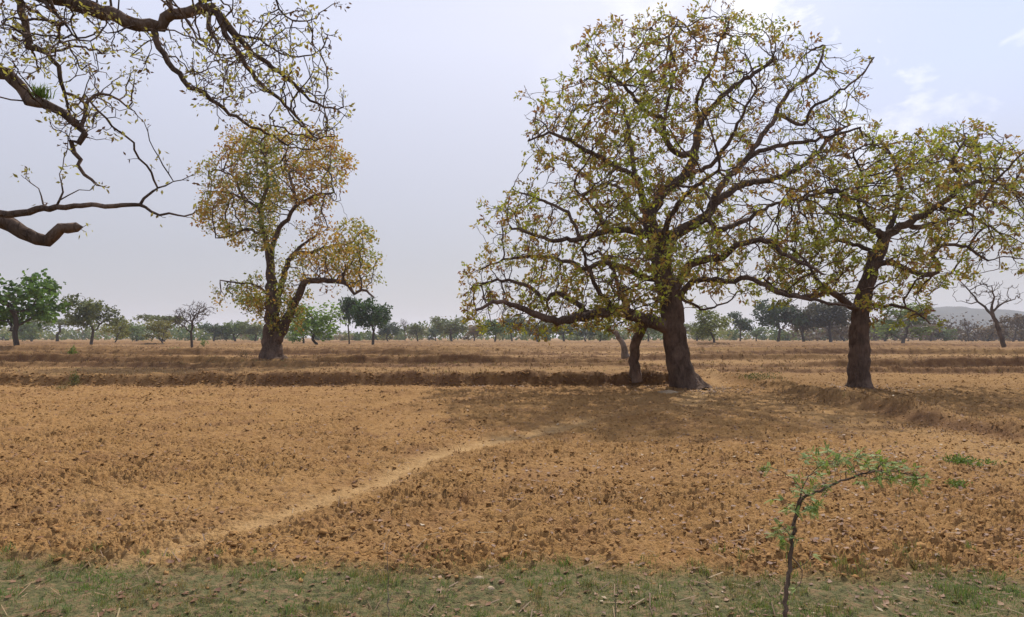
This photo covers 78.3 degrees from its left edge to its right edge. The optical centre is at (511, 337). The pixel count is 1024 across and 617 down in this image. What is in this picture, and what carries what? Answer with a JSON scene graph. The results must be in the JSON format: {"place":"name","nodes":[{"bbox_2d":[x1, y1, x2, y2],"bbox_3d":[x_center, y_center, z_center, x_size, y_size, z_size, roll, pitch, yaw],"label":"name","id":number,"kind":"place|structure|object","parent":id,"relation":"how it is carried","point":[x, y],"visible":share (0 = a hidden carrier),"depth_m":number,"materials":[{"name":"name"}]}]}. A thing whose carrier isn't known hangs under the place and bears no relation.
{"place":"outdoors","nodes":[
{"label":"outdoors","id":0,"kind":"place"},
{"bbox_2d":[0,338,1023,616],"bbox_3d":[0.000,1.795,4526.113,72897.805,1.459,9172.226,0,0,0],"label":"ground","id":1,"kind":"structure","parent":0,"point":[262,516],"depth_m":10.77,"materials":[{"name":"soil"}]},
{"bbox_2d":[13,319,53,340],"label":"bushy tree","id":2,"kind":"object","parent":1,"relation":"on","point":[25,329],"visible":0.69,"depth_m":308.43,"materials":[{"name":"green plant"}]},
{"bbox_2d":[0,268,71,345],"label":"leafy tree","id":3,"kind":"object","parent":1,"relation":"on","point":[39,305],"visible":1,"depth_m":95.18,"materials":[{"name":"green plant"}]},
{"bbox_2d":[30,318,76,340],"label":"umbrella tree","id":4,"kind":"object","parent":1,"relation":"on","point":[59,322],"visible":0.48,"depth_m":247.36,"materials":[{"name":"green plant"}]},
{"bbox_2d":[52,381,81,389],"bbox_3d":[-20.046,2.159,28.289,1.384,0.582,1.065,0,0,11],"label":"shrub","id":5,"kind":"object","parent":1,"relation":"on","point":[65,385],"visible":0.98,"depth_m":28.26,"materials":[{"name":"brown plant"}]},
{"bbox_2d":[67,346,77,354],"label":"shrub","id":6,"kind":"object","parent":1,"relation":"on","point":[72,350],"visible":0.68,"depth_m":53.16,"materials":[{"name":"green plant"}]},
{"bbox_2d":[68,367,81,384],"bbox_3d":[-21.246,1.941,30.593,0.506,0.994,0.569,0,0,-19],"label":"shrub","id":7,"kind":"object","parent":1,"relation":"on","point":[75,377],"visible":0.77,"depth_m":30.51,"materials":[{"name":"green plant"}]},
{"bbox_2d":[62,293,125,344],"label":"round tree","id":8,"kind":"object","parent":1,"relation":"on","point":[87,311],"visible":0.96,"depth_m":153.76,"materials":[{"name":"green plant"}]},
{"bbox_2d":[96,316,133,342],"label":"tree","id":9,"kind":"object","parent":1,"relation":"on","point":[120,331],"visible":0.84,"depth_m":191.92,"materials":[{"name":"green plant"}]},
{"bbox_2d":[126,324,152,340],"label":"bushy tree","id":10,"kind":"object","parent":1,"relation":"on","point":[136,330],"visible":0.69,"depth_m":309.16,"materials":[{"name":"green plant"}]},
{"bbox_2d":[142,319,172,342],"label":"tree","id":11,"kind":"object","parent":1,"relation":"on","point":[160,324],"visible":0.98,"depth_m":176.15,"materials":[{"name":"green plant"}]},
{"bbox_2d":[132,313,187,341],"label":"umbrella tree","id":12,"kind":"object","parent":1,"relation":"on","point":[152,317],"visible":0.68,"depth_m":243.87,"materials":[{"name":"green plant"}]},
{"bbox_2d":[0,0,355,246],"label":"overhanging tree","id":13,"kind":"object","parent":1,"relation":"on","point":[10,223],"visible":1,"depth_m":9.01,"materials":[{"name":"brown plant"}]},
{"bbox_2d":[28,83,56,99],"bbox_3d":[-6.860,-3.610,9.162,0.465,0.221,0.440,0,0,0],"label":"epiphyte","id":14,"kind":"object","parent":13,"relation":"attached to","point":[39,91],"visible":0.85,"depth_m":9.12,"materials":[{"name":"green plant"}]},
{"bbox_2d":[168,300,216,347],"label":"bare tree","id":15,"kind":"object","parent":1,"relation":"on","point":[191,321],"visible":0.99,"depth_m":103.68,"materials":[{"name":"plant"}]},
{"bbox_2d":[198,323,230,340],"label":"bushy tree","id":16,"kind":"object","parent":1,"relation":"on","point":[216,329],"visible":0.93,"depth_m":309.75,"materials":[{"name":"green plant"}]},
{"bbox_2d":[220,321,248,340],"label":"bushy tree","id":17,"kind":"object","parent":1,"relation":"on","point":[232,328],"visible":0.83,"depth_m":310.07,"materials":[{"name":"green plant"}]},
{"bbox_2d":[238,350,256,357],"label":"shrub","id":18,"kind":"object","parent":1,"relation":"on","point":[246,353],"visible":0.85,"depth_m":48.54,"materials":[{"name":"plant"}]},
{"bbox_2d":[238,321,263,340],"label":"round tree","id":19,"kind":"object","parent":1,"relation":"on","point":[254,328],"visible":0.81,"depth_m":308.34,"materials":[{"name":"green plant"}]},
{"bbox_2d":[187,116,386,358],"bbox_3d":[-17.810,-7.812,48.816,16.295,19.884,11.462,0,0,0],"label":"spreading tree","id":20,"kind":"object","parent":1,"relation":"on","point":[275,328],"visible":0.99,"depth_m":47.98,"materials":[{"name":"green plant"}]},
{"bbox_2d":[288,320,321,342],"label":"bushy tree","id":21,"kind":"object","parent":1,"relation":"on","point":[294,339],"visible":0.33,"depth_m":204.44,"materials":[{"name":"green plant"}]},
{"bbox_2d":[292,300,348,344],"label":"light green tree","id":22,"kind":"object","parent":1,"relation":"on","point":[315,325],"visible":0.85,"depth_m":152.72,"materials":[{"name":"green plant"}]},
{"bbox_2d":[338,294,360,343],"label":"narrow tree","id":23,"kind":"object","parent":1,"relation":"on","point":[348,302],"visible":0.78,"depth_m":176.73,"materials":[{"name":"green plant"}]},
{"bbox_2d":[348,297,392,344],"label":"round tree","id":24,"kind":"object","parent":1,"relation":"on","point":[377,316],"visible":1,"depth_m":153.97,"materials":[{"name":"green plant"}]},
{"bbox_2d":[385,546,392,616],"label":"dry stem","id":25,"kind":"object","parent":1,"relation":"on","point":[388,585],"visible":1,"depth_m":4.74,"materials":[{"name":"brown plant"}]},
{"bbox_2d":[377,322,403,340],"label":"bushy tree","id":26,"kind":"object","parent":1,"relation":"on","point":[388,329],"visible":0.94,"depth_m":311.24,"materials":[{"name":"green plant"}]},
{"bbox_2d":[400,319,409,340],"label":"bare tree","id":27,"kind":"object","parent":1,"relation":"on","point":[402,324],"visible":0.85,"depth_m":345.92,"materials":[{"name":"plant"}]},
{"bbox_2d":[406,323,430,340],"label":"round tree","id":28,"kind":"object","parent":1,"relation":"on","point":[414,330],"visible":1,"depth_m":325.95,"materials":[{"name":"green plant"}]},
{"bbox_2d":[427,326,442,340],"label":"bushy tree","id":29,"kind":"object","parent":1,"relation":"on","point":[433,331],"visible":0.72,"depth_m":354.13,"materials":[{"name":"green plant"}]},
{"bbox_2d":[430,316,468,340],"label":"dome tree","id":30,"kind":"object","parent":1,"relation":"on","point":[444,325],"visible":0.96,"depth_m":309.48,"materials":[{"name":"green plant"}]},
{"bbox_2d":[0,314,907,340],"bbox_3d":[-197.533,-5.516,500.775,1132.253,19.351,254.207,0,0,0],"label":"wood","id":31,"kind":"object","parent":1,"relation":"on","point":[184,333],"visible":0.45,"depth_m":428.23,"materials":[{"name":"green plant"}]},
{"bbox_2d":[460,324,482,340],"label":"bushy tree","id":32,"kind":"object","parent":1,"relation":"on","point":[472,332],"visible":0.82,"depth_m":346.17,"materials":[{"name":"plant"}]},
{"bbox_2d":[480,319,510,341],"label":"round tree","id":33,"kind":"object","parent":1,"relation":"on","point":[496,330],"visible":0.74,"depth_m":248.12,"materials":[{"name":"green plant"}]},
{"bbox_2d":[497,313,525,340],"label":"round tree","id":34,"kind":"object","parent":1,"relation":"on","point":[507,319],"visible":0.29,"depth_m":325.84,"materials":[{"name":"green plant"}]},
{"bbox_2d":[0,361,1023,591],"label":"soil clods","id":35,"kind":"object","parent":1,"relation":"on","point":[480,540],"visible":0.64,"depth_m":10.68,"materials":[{"name":"brown soil"}]},
{"bbox_2d":[0,539,1023,616],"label":"short grass","id":36,"kind":"structure","parent":1,"relation":"on","point":[537,591],"depth_m":5.97,"materials":[{"name":"green plant"}]},
{"bbox_2d":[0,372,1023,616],"bbox_3d":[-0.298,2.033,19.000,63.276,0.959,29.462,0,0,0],"label":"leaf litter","id":37,"kind":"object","parent":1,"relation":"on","point":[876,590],"visible":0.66,"depth_m":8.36,"materials":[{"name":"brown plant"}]},
{"bbox_2d":[0,341,1023,499],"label":"dry stubble","id":38,"kind":"object","parent":1,"relation":"on","point":[466,362],"visible":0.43,"depth_m":43.01,"materials":[{"name":"brown plant"}]},
{"bbox_2d":[0,395,1023,616],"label":"dry straw","id":39,"kind":"object","parent":1,"relation":"on","point":[499,535],"visible":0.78,"depth_m":7.06,"materials":[{"name":"beige plant"}]},
{"bbox_2d":[512,318,555,341],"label":"wide tree","id":40,"kind":"object","parent":1,"relation":"on","point":[542,323],"visible":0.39,"depth_m":276.00,"materials":[{"name":"green plant"}]},
{"bbox_2d":[550,323,578,340],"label":"round tree","id":41,"kind":"object","parent":1,"relation":"on","point":[565,331],"visible":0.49,"depth_m":309.25,"materials":[{"name":"green plant"}]},
{"bbox_2d":[576,326,597,340],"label":"bushy tree","id":42,"kind":"object","parent":1,"relation":"on","point":[585,333],"visible":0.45,"depth_m":311.03,"materials":[{"name":"green plant"}]},
{"bbox_2d":[585,322,617,340],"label":"light tree","id":43,"kind":"object","parent":1,"relation":"on","point":[602,335],"visible":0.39,"depth_m":246.54,"materials":[{"name":"green plant"}]},
{"bbox_2d":[611,583,617,616],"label":"dry stem","id":44,"kind":"object","parent":1,"relation":"on","point":[615,600],"visible":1,"depth_m":4.93,"materials":[{"name":"brown plant"}]},
{"bbox_2d":[611,330,629,358],"bbox_3d":[7.912,0.482,46.017,1.513,2.165,0.661,0,0,0],"label":"trunk","id":45,"kind":"object","parent":1,"relation":"on","point":[624,351],"visible":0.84,"depth_m":45.83,"materials":[{"name":"brown plant"}]},
{"bbox_2d":[628,314,649,382],"bbox_3d":[6.318,0.512,31.112,1.045,3.480,1.441,0,0,0],"label":"leaning stem","id":46,"kind":"object","parent":1,"relation":"on","point":[635,373],"visible":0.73,"depth_m":31.02,"materials":[{"name":"brown plant"}]},
{"bbox_2d":[632,322,661,340],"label":"round tree","id":47,"kind":"object","parent":1,"relation":"on","point":[648,331],"visible":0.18,"depth_m":309.89,"materials":[{"name":"green plant"}]},
{"bbox_2d":[657,390,677,393],"bbox_3d":[6.801,2.387,27.078,1.060,0.268,0.591,0,0,0],"label":"stone","id":48,"kind":"object","parent":1,"relation":"on","point":[668,391],"visible":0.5,"depth_m":26.93,"materials":[{"name":"grey stone"}]},
{"bbox_2d":[456,0,883,389],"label":"mahua tree","id":49,"kind":"object","parent":1,"relation":"on","point":[659,248],"visible":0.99,"depth_m":28.48,"materials":[{"name":"green plant"}]},
{"bbox_2d":[683,322,706,340],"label":"bushy tree","id":50,"kind":"object","parent":1,"relation":"on","point":[686,325],"visible":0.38,"depth_m":311.28,"materials":[{"name":"green plant"}]},
{"bbox_2d":[690,305,733,342],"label":"airy tree","id":51,"kind":"object","parent":1,"relation":"on","point":[704,326],"visible":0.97,"depth_m":178.06,"materials":[{"name":"green plant"}]},
{"bbox_2d":[727,311,754,340],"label":"narrow tree","id":52,"kind":"object","parent":1,"relation":"on","point":[742,323],"visible":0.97,"depth_m":275.69,"materials":[{"name":"green plant"}]},
{"bbox_2d":[748,326,767,340],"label":"round tree","id":53,"kind":"object","parent":1,"relation":"on","point":[760,331],"visible":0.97,"depth_m":326.23,"materials":[{"name":"green plant"}]},
{"bbox_2d":[731,371,791,380],"bbox_3d":[12.452,1.910,30.759,2.802,0.483,2.996,0,0,0],"label":"weed","id":54,"kind":"object","parent":1,"relation":"on","point":[752,377],"visible":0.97,"depth_m":30.83,"materials":[{"name":"plant"}]},
{"bbox_2d":[757,465,768,471],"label":"weed","id":55,"kind":"object","parent":1,"relation":"on","point":[762,468],"visible":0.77,"depth_m":11.05,"materials":[{"name":"green plant"}]},
{"bbox_2d":[749,298,809,341],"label":"dark tree","id":56,"kind":"object","parent":1,"relation":"on","point":[772,318],"visible":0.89,"depth_m":246.86,"materials":[{"name":"green plant"}]},
{"bbox_2d":[776,301,825,341],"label":"broad tree","id":57,"kind":"object","parent":1,"relation":"on","point":[807,325],"visible":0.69,"depth_m":246.48,"materials":[{"name":"green plant"}]},
{"bbox_2d":[771,395,844,406],"bbox_3d":[10.941,2.250,23.022,2.521,0.391,3.279,0,0,26],"label":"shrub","id":58,"kind":"object","parent":1,"relation":"on","point":[824,404],"visible":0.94,"depth_m":22.51,"materials":[{"name":"brown plant"}]},
{"bbox_2d":[809,297,853,341],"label":"dark tree","id":59,"kind":"object","parent":1,"relation":"on","point":[840,317],"visible":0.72,"depth_m":245.70,"materials":[{"name":"green plant"}]},
{"bbox_2d":[822,320,850,340],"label":"thin tree","id":60,"kind":"object","parent":1,"relation":"on","point":[845,330],"visible":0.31,"depth_m":307.83,"materials":[{"name":"plant"}]},
{"bbox_2d":[763,441,931,616],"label":"sapling","id":61,"kind":"object","parent":1,"relation":"on","point":[810,509],"visible":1,"depth_m":4.51,"materials":[{"name":"green plant"}]},
{"bbox_2d":[870,319,903,340],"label":"bushy tree","id":62,"kind":"object","parent":1,"relation":"on","point":[878,324],"visible":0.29,"depth_m":307.58,"materials":[{"name":"green plant"}]},
{"bbox_2d":[752,117,1023,387],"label":"mahua tree","id":63,"kind":"object","parent":1,"relation":"on","point":[858,367],"visible":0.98,"depth_m":28.95,"materials":[{"name":"green plant"}]},
{"bbox_2d":[782,312,1023,341],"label":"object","id":64,"kind":"object","parent":1,"relation":"on","point":[962,336],"visible":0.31,"depth_m":327.03,"materials":[{"name":"plant"}]},
{"bbox_2d":[871,302,941,342],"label":"feathery tree","id":65,"kind":"object","parent":1,"relation":"on","point":[894,312],"visible":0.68,"depth_m":208.78,"materials":[{"name":"green plant"}]},
{"bbox_2d":[859,421,986,436],"bbox_3d":[10.393,2.322,15.726,2.908,0.272,2.760,0,0,0],"label":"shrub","id":66,"kind":"object","parent":1,"relation":"on","point":[912,426],"visible":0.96,"depth_m":16.12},
{"bbox_2d":[919,324,942,340],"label":"round tree","id":67,"kind":"object","parent":1,"relation":"on","point":[935,330],"visible":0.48,"depth_m":327.27,"materials":[{"name":"green plant"}]},
{"bbox_2d":[934,328,960,340],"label":"bushy tree","id":68,"kind":"object","parent":1,"relation":"on","point":[948,335],"visible":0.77,"depth_m":325.48,"materials":[{"name":"green plant"}]},
{"bbox_2d":[944,478,972,488],"bbox_3d":[7.090,2.336,9.990,0.405,0.207,0.494,0,0,24],"label":"weed","id":69,"kind":"object","parent":1,"relation":"on","point":[953,482],"visible":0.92,"depth_m":9.98,"materials":[{"name":"green plant"}]},
{"bbox_2d":[956,319,976,340],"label":"bare tree","id":70,"kind":"object","parent":1,"relation":"on","point":[968,330],"visible":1,"depth_m":277.13,"materials":[{"name":"plant"}]},
{"bbox_2d":[931,452,1006,469],"bbox_3d":[8.367,2.286,11.576,0.766,0.303,1.114,0,0,-40],"label":"weed","id":71,"kind":"object","parent":1,"relation":"on","point":[958,459],"visible":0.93,"depth_m":11.55,"materials":[{"name":"green plant"}]},
{"bbox_2d":[952,275,1021,347],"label":"bare tree","id":72,"kind":"object","parent":1,"relation":"on","point":[997,327],"visible":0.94,"depth_m":87.87,"materials":[{"name":"plant"}]},
{"bbox_2d":[973,322,1005,340],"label":"scrub tree","id":73,"kind":"object","parent":1,"relation":"on","point":[992,331],"visible":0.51,"depth_m":309.18,"materials":[{"name":"plant"}]},
{"bbox_2d":[991,314,1023,341],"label":"scrub tree","id":74,"kind":"object","parent":1,"relation":"on","point":[1017,326],"visible":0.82,"depth_m":291.17,"materials":[{"name":"plant"}]},
{"bbox_2d":[1004,313,1023,329],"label":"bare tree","id":75,"kind":"object","parent":1,"relation":"on","point":[1013,326],"visible":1,"depth_m":279.26,"materials":[{"name":"plant"}]},
{"bbox_2d":[0,0,1023,337],"label":"sky","id":76,"kind":"structure","parent":0,"point":[436,127],"materials":[{"name":"white"}]},
{"bbox_2d":[877,306,1023,331],"bbox_3d":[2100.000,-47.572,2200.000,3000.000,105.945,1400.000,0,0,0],"label":"hills","id":77,"kind":"structure","parent":0,"point":[976,313],"depth_m":1865.15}
]}

